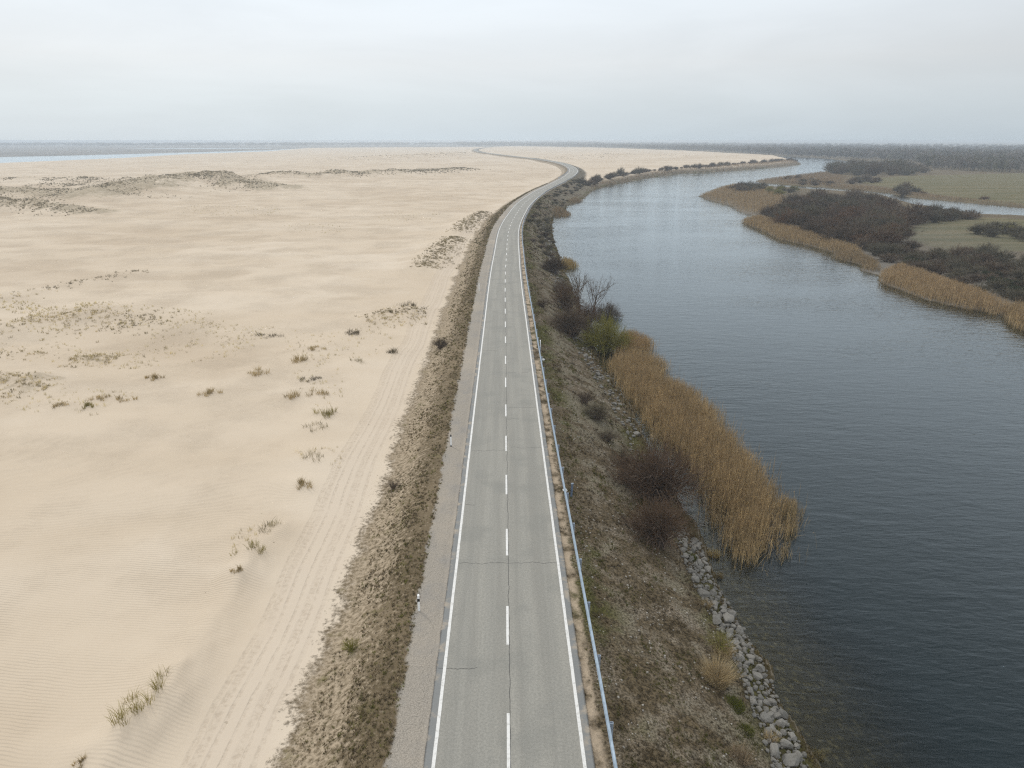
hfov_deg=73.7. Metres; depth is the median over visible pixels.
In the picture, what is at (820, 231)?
bare shrub
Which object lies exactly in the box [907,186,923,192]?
bare shrub
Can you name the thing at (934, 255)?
bare shrub
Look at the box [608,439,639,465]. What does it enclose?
shrub
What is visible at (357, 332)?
grass tuft
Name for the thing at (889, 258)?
bare shrub
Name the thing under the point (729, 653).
straw clump
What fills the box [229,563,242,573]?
grass tuft
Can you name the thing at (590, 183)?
bank shrub
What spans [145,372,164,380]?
grass tuft
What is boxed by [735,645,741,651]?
boulder
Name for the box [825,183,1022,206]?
reed bed
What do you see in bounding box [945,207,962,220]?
bare shrub
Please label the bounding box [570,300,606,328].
shrub
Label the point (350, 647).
shrub
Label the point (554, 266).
shrub
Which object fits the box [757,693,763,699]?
boulder
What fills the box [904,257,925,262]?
evergreen bush
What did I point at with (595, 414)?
shrub
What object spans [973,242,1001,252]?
bare shrub
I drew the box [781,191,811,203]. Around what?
bare shrub
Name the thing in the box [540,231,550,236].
slope shrub
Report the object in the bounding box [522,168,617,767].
guardrail
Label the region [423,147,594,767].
road
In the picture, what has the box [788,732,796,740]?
boulder
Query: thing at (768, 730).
boulder
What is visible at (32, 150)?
mudflat ground
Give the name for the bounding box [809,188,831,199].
bare shrub
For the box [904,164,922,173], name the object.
bare shrub
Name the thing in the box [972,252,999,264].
bare shrub
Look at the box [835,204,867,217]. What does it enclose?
bare shrub
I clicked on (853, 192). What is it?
bare shrub
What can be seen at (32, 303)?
sand grass
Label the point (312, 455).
grass tuft
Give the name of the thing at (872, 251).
bare shrub
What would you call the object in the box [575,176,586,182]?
bank shrub
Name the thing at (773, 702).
boulder
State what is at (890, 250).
bare shrub
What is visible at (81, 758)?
grass tuft
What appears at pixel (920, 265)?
bare shrub
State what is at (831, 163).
bare shrub
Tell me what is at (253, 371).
grass tuft
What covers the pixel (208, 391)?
grass tuft
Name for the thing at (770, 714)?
boulder
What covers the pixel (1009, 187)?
meadow ground
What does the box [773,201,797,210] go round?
bare shrub
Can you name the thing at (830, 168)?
bare shrub
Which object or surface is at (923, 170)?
bare shrub
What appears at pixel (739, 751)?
straw clump
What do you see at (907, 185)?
bare shrub
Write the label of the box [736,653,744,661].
boulder
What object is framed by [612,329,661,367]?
reed bed
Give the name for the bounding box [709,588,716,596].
boulder
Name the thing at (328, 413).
grass tuft
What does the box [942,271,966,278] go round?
bare shrub
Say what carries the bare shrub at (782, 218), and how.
on the marsh ground at (934, 171)
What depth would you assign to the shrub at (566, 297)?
112.89 m
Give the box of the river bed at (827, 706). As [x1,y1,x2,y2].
[13,148,1023,767]
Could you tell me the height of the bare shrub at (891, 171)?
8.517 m
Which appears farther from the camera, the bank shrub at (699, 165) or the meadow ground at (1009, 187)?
the bank shrub at (699, 165)
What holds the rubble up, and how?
on the embankment ground at (410, 724)
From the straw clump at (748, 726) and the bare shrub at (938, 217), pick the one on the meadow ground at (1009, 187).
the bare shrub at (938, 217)
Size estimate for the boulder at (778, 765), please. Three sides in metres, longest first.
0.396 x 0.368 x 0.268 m
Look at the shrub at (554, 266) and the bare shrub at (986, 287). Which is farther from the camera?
the shrub at (554, 266)
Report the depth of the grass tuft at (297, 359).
84.27 m
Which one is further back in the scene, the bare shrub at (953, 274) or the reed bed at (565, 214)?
the reed bed at (565, 214)
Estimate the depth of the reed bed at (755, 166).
681.72 m
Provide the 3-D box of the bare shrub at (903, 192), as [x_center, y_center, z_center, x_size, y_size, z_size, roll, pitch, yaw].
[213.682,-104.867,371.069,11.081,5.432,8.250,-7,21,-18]
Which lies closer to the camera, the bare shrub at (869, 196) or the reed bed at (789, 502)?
the reed bed at (789, 502)
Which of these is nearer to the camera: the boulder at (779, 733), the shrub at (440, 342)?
the boulder at (779, 733)
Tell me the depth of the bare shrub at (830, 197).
304.17 m
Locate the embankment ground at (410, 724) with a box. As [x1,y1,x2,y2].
[276,146,820,767]
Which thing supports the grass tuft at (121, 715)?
on the sand
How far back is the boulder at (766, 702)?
35.86 m
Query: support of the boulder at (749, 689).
on the embankment ground at (410, 724)
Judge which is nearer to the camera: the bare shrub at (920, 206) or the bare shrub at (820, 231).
the bare shrub at (820, 231)
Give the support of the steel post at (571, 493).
on the embankment ground at (410, 724)
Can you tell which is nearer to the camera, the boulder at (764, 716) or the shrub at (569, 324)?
the boulder at (764, 716)
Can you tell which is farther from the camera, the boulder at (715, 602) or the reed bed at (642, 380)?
the reed bed at (642, 380)
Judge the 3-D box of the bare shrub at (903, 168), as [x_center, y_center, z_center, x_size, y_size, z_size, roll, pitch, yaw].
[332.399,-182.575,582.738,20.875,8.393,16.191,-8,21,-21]
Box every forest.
[0,141,458,145]
[452,141,602,144]
[462,142,1023,172]
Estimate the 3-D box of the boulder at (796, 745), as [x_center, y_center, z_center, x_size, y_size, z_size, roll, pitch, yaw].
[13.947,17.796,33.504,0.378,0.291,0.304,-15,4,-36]
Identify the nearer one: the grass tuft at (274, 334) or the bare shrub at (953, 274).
the grass tuft at (274, 334)
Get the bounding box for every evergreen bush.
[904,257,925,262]
[980,270,1004,278]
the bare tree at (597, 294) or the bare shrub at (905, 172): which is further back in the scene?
the bare shrub at (905, 172)
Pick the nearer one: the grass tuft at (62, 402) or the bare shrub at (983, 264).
the grass tuft at (62, 402)
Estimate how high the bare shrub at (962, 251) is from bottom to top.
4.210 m
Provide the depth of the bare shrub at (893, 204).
281.55 m
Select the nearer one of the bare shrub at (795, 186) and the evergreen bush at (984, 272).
the evergreen bush at (984, 272)
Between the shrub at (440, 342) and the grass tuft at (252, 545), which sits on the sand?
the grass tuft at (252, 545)
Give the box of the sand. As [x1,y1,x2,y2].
[0,146,790,767]
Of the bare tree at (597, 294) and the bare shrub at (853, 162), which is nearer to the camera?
the bare tree at (597, 294)
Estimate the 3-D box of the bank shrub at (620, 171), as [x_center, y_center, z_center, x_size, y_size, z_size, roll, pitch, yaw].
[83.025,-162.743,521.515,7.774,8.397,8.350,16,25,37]
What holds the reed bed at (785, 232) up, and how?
on the river bed at (827, 706)
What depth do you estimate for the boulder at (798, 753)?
32.64 m
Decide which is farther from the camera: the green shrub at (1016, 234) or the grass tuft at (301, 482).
the green shrub at (1016, 234)
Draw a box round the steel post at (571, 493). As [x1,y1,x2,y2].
[570,483,573,496]
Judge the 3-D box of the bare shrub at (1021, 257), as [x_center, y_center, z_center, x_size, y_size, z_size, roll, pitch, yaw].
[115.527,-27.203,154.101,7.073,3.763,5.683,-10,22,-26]
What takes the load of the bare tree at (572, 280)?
on the embankment ground at (410, 724)
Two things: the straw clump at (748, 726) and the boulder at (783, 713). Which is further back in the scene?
the boulder at (783, 713)
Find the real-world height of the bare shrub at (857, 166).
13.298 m
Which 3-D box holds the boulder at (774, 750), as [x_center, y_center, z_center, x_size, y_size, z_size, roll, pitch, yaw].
[12.569,17.569,32.710,0.481,0.571,0.813,-6,40,16]
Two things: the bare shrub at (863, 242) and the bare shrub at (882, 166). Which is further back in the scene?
the bare shrub at (882, 166)
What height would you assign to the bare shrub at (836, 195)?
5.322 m
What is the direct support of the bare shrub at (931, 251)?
on the marsh ground at (934, 171)
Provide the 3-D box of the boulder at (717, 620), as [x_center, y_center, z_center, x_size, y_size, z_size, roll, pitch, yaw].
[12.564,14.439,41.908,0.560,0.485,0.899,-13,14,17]
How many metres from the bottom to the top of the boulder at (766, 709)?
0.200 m
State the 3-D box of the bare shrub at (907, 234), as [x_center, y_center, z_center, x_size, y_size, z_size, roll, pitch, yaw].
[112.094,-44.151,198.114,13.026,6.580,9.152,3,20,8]
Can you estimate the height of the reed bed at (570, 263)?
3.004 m
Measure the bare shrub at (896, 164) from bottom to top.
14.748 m
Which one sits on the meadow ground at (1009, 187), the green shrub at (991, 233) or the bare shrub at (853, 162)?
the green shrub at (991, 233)
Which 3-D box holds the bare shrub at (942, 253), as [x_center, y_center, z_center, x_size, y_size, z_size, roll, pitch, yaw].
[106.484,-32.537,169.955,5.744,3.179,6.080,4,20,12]
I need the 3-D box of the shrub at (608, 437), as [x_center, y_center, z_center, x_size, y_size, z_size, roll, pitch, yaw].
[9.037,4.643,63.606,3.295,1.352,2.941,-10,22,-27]
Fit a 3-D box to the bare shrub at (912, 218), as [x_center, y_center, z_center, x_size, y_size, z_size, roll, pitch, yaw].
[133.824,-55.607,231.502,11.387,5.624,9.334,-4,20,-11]
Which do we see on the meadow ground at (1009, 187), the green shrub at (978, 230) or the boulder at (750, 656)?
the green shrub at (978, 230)
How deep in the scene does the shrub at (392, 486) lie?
53.66 m
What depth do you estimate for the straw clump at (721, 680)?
35.68 m
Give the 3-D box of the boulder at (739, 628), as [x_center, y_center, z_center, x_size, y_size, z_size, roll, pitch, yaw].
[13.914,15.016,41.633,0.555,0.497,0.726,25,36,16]
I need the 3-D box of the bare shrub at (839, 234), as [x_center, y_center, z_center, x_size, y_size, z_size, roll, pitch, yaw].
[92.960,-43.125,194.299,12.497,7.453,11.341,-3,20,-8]
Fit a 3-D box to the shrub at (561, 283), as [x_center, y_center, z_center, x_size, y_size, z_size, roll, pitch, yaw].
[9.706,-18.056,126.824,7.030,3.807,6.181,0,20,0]
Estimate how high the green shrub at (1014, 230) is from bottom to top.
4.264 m
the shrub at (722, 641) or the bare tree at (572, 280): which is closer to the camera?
the shrub at (722, 641)
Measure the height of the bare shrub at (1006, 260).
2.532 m
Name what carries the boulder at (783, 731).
on the embankment ground at (410, 724)
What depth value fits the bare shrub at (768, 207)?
266.02 m
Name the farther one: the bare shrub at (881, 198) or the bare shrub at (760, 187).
the bare shrub at (760, 187)
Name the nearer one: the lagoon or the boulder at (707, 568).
the boulder at (707, 568)
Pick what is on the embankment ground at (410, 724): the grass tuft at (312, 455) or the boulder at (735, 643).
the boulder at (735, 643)
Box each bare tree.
[566,268,590,305]
[586,277,613,306]
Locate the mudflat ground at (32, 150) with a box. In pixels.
[0,141,509,156]
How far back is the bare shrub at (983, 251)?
168.37 m
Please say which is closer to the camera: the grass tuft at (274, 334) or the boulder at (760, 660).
the boulder at (760, 660)
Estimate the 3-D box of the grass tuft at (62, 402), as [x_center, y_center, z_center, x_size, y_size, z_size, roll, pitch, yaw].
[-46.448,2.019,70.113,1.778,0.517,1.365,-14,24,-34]
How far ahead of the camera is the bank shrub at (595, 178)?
455.09 m
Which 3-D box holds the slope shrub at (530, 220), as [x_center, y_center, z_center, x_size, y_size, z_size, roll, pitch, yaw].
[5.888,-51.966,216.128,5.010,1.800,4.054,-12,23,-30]
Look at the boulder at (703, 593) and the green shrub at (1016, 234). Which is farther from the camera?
the green shrub at (1016, 234)
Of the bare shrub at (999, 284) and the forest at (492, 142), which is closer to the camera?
the bare shrub at (999, 284)
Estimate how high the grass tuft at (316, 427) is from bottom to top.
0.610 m
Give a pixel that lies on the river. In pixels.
(889, 430)
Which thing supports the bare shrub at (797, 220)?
on the marsh ground at (934, 171)
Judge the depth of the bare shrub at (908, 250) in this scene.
171.34 m
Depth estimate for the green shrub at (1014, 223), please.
224.36 m
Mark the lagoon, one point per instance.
(38, 158)
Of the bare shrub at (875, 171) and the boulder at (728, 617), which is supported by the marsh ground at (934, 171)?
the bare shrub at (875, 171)
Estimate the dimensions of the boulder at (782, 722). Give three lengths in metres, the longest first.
0.685 x 0.498 x 0.404 m
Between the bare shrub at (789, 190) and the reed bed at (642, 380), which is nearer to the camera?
the reed bed at (642, 380)
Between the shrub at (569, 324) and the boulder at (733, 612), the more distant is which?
the shrub at (569, 324)
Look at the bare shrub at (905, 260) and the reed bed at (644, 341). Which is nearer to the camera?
the reed bed at (644, 341)
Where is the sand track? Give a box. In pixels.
[172,213,490,767]
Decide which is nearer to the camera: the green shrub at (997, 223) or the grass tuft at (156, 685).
the grass tuft at (156, 685)
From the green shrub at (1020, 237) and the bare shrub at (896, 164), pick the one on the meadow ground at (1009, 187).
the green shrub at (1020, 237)
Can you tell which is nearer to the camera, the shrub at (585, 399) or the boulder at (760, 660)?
the boulder at (760, 660)
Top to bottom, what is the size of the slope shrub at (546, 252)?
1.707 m
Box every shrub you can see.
[340,636,360,654]
[385,478,400,491]
[431,336,448,348]
[524,217,536,222]
[535,298,550,307]
[539,255,568,274]
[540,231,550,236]
[541,249,550,255]
[545,280,584,312]
[546,300,600,337]
[550,279,574,294]
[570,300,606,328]
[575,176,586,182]
[575,390,597,403]
[578,311,635,355]
[579,402,617,422]
[583,179,595,185]
[589,175,601,180]
[593,299,623,323]
[595,427,622,441]
[602,429,721,516]
[603,172,614,178]
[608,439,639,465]
[616,168,625,174]
[619,494,708,557]
[694,162,703,168]
[699,626,734,657]
[734,185,749,191]
[755,184,764,190]
[756,205,782,215]
[757,204,776,217]
[764,208,790,216]
[765,186,774,191]
[767,207,790,219]
[770,209,802,224]
[773,189,783,195]
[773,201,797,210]
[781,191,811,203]
[785,207,818,225]
[786,188,794,192]
[790,185,799,190]
[799,217,829,233]
[808,187,827,195]
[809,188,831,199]
[813,225,833,238]
[816,193,842,202]
[819,218,855,243]
[823,158,846,173]
[824,161,842,171]
[829,192,843,198]
[833,164,849,173]
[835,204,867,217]
[840,187,864,197]
[845,160,866,174]
[845,178,857,183]
[848,158,859,164]
[849,167,867,175]
[849,235,879,249]
[856,178,866,182]
[859,191,877,200]
[860,162,885,175]
[860,224,915,244]
[861,176,871,181]
[864,243,890,254]
[866,194,891,204]
[868,163,889,172]
[875,243,904,255]
[875,251,904,261]
[880,196,900,204]
[880,198,901,206]
[880,223,924,241]
[882,166,900,174]
[883,204,914,215]
[886,159,908,169]
[892,184,906,192]
[895,166,910,174]
[895,213,925,227]
[895,247,918,253]
[896,188,912,195]
[898,182,913,188]
[899,258,936,272]
[900,240,926,250]
[900,258,919,264]
[901,169,915,174]
[902,200,931,211]
[903,211,927,224]
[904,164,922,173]
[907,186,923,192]
[915,208,935,222]
[919,164,931,172]
[922,252,939,259]
[925,201,944,211]
[926,245,948,253]
[926,262,951,276]
[928,210,946,222]
[932,246,951,257]
[937,210,956,221]
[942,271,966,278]
[945,205,960,213]
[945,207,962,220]
[947,206,962,218]
[948,243,971,256]
[949,276,983,286]
[956,245,977,252]
[957,211,980,219]
[965,207,982,218]
[966,224,990,234]
[966,272,987,282]
[968,222,996,228]
[970,248,994,256]
[971,282,991,291]
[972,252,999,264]
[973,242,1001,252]
[976,260,1001,269]
[979,224,1004,237]
[984,276,1016,291]
[987,219,1008,226]
[988,247,1016,260]
[991,286,1020,297]
[992,254,1013,263]
[1000,224,1016,233]
[1001,221,1022,227]
[1001,224,1023,234]
[1001,287,1023,300]
[1005,266,1023,279]
[1009,230,1023,238]
[1010,256,1023,265]
[1013,231,1023,239]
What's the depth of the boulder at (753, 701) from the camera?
35.43 m
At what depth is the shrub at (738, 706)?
34.71 m
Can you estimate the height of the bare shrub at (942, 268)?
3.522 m
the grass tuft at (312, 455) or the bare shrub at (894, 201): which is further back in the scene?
the bare shrub at (894, 201)
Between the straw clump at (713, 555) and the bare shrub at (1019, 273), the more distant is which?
the bare shrub at (1019, 273)
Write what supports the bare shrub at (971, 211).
on the marsh ground at (934, 171)
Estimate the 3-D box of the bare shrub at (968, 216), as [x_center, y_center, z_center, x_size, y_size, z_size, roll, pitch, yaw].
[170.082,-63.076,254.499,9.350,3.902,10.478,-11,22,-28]
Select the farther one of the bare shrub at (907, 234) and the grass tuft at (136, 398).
the bare shrub at (907, 234)
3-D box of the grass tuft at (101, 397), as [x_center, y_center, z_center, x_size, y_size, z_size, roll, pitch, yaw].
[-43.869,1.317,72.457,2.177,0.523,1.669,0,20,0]
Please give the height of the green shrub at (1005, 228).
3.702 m
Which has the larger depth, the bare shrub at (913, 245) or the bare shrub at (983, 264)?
the bare shrub at (913, 245)
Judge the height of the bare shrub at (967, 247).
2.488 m
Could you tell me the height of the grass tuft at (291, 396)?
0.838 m
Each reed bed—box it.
[552,206,570,216]
[561,256,578,271]
[568,197,583,202]
[591,160,799,188]
[591,347,816,580]
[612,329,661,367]
[696,184,785,214]
[740,214,863,253]
[756,171,847,184]
[769,492,809,565]
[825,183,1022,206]
[831,249,883,272]
[878,261,1018,317]
[998,299,1023,331]
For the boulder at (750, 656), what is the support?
on the embankment ground at (410, 724)
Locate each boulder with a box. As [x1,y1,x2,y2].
[691,576,699,582]
[697,588,710,597]
[703,566,710,572]
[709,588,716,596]
[711,600,717,606]
[712,615,721,624]
[723,612,733,623]
[727,610,735,618]
[730,640,738,645]
[735,625,743,634]
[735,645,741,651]
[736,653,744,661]
[746,654,754,660]
[746,687,753,694]
[750,698,757,705]
[752,671,762,680]
[754,654,762,662]
[755,664,764,672]
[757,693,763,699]
[760,712,772,723]
[763,699,770,705]
[763,706,768,712]
[764,727,772,735]
[767,698,776,705]
[767,711,773,717]
[769,724,775,731]
[770,743,779,758]
[773,712,780,718]
[775,719,786,728]
[775,730,781,737]
[775,762,782,767]
[777,708,788,718]
[779,738,792,749]
[780,729,786,735]
[782,753,799,767]
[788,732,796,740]
[792,750,802,761]
[793,743,799,749]
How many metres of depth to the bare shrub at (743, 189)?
385.24 m
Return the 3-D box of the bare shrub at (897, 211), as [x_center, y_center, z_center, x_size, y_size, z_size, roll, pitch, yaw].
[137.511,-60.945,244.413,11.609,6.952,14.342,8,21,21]
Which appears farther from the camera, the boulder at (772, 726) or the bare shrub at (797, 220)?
the bare shrub at (797, 220)
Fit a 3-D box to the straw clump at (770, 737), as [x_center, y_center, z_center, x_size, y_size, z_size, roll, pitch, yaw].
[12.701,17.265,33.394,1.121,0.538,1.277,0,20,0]
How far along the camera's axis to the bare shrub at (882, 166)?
591.90 m
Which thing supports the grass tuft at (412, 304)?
on the sand
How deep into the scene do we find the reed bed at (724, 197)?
341.47 m
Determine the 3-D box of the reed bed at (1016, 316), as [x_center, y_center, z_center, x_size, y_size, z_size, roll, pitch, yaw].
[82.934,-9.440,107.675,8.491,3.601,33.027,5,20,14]
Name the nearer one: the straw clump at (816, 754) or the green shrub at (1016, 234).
the straw clump at (816, 754)
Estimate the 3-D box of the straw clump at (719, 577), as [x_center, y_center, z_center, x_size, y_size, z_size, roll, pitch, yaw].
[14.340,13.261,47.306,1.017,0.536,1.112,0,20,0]
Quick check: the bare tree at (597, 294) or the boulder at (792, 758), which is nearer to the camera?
the boulder at (792, 758)
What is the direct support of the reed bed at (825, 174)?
on the river bed at (827, 706)
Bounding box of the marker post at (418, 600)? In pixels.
[417,594,419,610]
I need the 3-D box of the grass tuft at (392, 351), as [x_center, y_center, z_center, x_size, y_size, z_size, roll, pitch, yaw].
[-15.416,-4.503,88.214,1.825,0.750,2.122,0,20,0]
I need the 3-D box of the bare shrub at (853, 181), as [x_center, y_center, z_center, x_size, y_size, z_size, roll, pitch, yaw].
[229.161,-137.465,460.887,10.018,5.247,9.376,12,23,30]
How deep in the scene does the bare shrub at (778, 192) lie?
362.72 m
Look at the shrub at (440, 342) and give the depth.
89.57 m
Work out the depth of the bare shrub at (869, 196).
307.03 m
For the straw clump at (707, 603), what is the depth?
42.99 m
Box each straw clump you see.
[685,552,697,561]
[691,649,745,690]
[700,598,714,609]
[707,635,745,660]
[708,547,722,559]
[713,571,726,579]
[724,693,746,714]
[725,736,759,767]
[736,721,755,738]
[762,725,782,742]
[812,748,826,762]
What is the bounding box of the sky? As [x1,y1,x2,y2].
[0,0,1023,140]
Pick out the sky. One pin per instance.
(71, 70)
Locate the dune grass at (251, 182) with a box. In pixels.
[0,152,675,403]
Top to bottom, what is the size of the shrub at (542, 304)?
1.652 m
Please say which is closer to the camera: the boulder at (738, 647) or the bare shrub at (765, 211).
the boulder at (738, 647)
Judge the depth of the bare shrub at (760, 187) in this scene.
397.49 m
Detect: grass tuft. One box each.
[52,400,69,408]
[72,752,85,767]
[80,399,93,408]
[88,393,109,400]
[106,694,144,726]
[114,394,137,402]
[121,667,172,704]
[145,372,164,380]
[197,386,221,396]
[229,539,265,555]
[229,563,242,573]
[247,366,269,376]
[256,333,283,337]
[257,517,279,533]
[284,389,299,398]
[291,354,307,363]
[295,475,313,489]
[299,374,321,381]
[302,421,327,431]
[303,447,323,460]
[304,388,329,396]
[312,407,338,417]
[345,327,358,334]
[388,348,398,353]
[397,300,426,308]
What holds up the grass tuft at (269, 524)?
on the sand
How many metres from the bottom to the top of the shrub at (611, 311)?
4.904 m
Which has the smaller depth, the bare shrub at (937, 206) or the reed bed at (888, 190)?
the bare shrub at (937, 206)
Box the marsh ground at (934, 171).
[504,141,1023,766]
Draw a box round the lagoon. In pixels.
[0,148,301,162]
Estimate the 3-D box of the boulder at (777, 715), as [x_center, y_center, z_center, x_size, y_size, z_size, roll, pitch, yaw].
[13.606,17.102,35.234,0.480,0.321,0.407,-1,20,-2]
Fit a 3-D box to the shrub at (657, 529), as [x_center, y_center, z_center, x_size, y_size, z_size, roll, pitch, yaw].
[10.234,9.273,47.799,7.404,4.093,7.196,0,20,0]
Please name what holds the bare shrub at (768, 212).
on the marsh ground at (934, 171)
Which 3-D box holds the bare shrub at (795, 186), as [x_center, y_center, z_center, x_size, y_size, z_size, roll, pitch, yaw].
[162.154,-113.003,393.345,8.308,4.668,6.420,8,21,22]
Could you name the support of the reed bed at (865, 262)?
on the river bed at (827, 706)
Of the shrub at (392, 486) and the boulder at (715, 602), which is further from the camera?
the shrub at (392, 486)
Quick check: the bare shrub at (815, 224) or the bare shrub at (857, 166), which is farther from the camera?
the bare shrub at (857, 166)
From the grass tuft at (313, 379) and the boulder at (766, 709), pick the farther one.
the grass tuft at (313, 379)
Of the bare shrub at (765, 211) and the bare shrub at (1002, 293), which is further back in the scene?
the bare shrub at (765, 211)
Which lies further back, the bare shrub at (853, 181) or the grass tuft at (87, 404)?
the bare shrub at (853, 181)
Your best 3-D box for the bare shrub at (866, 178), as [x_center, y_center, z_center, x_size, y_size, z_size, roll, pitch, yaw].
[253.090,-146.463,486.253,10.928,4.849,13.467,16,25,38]
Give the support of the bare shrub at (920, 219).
on the marsh ground at (934, 171)
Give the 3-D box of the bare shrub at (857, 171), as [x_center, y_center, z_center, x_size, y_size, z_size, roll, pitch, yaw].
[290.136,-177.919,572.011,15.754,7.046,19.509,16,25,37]
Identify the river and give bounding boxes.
[551,156,1023,767]
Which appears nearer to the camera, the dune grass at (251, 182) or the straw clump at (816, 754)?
the straw clump at (816, 754)
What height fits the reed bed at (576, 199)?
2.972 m
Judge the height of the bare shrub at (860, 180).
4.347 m
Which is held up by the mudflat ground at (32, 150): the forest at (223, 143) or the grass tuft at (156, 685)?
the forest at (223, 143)
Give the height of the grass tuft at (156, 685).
1.418 m
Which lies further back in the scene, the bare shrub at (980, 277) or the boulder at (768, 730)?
the bare shrub at (980, 277)
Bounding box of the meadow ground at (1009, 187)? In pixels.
[864,173,1023,250]
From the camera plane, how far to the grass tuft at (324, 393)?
72.86 m
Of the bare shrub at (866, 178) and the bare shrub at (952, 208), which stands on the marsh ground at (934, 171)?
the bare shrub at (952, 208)
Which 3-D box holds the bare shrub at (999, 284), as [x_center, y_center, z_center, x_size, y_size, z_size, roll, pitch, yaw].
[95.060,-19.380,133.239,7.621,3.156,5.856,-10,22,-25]
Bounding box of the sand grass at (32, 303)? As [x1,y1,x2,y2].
[0,205,436,548]
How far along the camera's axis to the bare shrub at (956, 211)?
252.85 m
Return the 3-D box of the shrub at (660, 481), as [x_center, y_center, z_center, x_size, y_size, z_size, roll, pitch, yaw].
[11.894,6.871,54.688,11.129,5.665,11.046,0,20,0]
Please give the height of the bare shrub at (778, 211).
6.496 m
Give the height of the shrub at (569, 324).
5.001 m
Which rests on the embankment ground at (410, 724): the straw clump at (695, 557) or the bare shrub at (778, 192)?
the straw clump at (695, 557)
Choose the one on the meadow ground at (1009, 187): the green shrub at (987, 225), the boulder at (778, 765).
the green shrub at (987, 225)
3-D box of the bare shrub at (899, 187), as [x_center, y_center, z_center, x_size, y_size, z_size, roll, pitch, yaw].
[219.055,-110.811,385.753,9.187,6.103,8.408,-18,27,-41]
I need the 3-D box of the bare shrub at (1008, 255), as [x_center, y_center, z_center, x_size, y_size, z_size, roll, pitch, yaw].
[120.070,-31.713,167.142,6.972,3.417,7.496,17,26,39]
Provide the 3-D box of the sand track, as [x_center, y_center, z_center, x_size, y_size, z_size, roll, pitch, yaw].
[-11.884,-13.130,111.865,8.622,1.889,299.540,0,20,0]
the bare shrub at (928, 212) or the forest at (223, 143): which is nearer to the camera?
the bare shrub at (928, 212)
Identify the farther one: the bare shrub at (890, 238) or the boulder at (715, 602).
the bare shrub at (890, 238)
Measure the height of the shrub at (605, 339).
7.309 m
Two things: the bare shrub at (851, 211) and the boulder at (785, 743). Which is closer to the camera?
the boulder at (785, 743)
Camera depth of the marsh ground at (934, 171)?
427.50 m
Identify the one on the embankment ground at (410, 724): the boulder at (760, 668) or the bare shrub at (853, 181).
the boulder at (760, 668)
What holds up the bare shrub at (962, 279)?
on the marsh ground at (934, 171)
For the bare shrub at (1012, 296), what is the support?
on the marsh ground at (934, 171)
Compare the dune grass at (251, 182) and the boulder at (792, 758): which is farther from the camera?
the dune grass at (251, 182)
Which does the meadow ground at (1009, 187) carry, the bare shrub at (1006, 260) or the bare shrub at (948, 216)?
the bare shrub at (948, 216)
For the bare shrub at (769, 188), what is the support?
on the marsh ground at (934, 171)
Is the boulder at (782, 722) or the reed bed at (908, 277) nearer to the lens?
the boulder at (782, 722)
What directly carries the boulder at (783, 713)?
on the embankment ground at (410, 724)
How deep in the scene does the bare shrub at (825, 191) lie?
333.48 m
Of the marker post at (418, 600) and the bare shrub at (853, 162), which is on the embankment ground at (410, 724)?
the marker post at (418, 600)
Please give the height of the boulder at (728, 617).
0.524 m
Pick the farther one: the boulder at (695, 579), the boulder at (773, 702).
the boulder at (695, 579)
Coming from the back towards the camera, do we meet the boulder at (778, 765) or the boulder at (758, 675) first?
the boulder at (758, 675)
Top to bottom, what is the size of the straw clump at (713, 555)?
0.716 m
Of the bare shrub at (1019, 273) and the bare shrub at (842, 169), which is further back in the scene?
the bare shrub at (842, 169)
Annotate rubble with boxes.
[541,221,808,767]

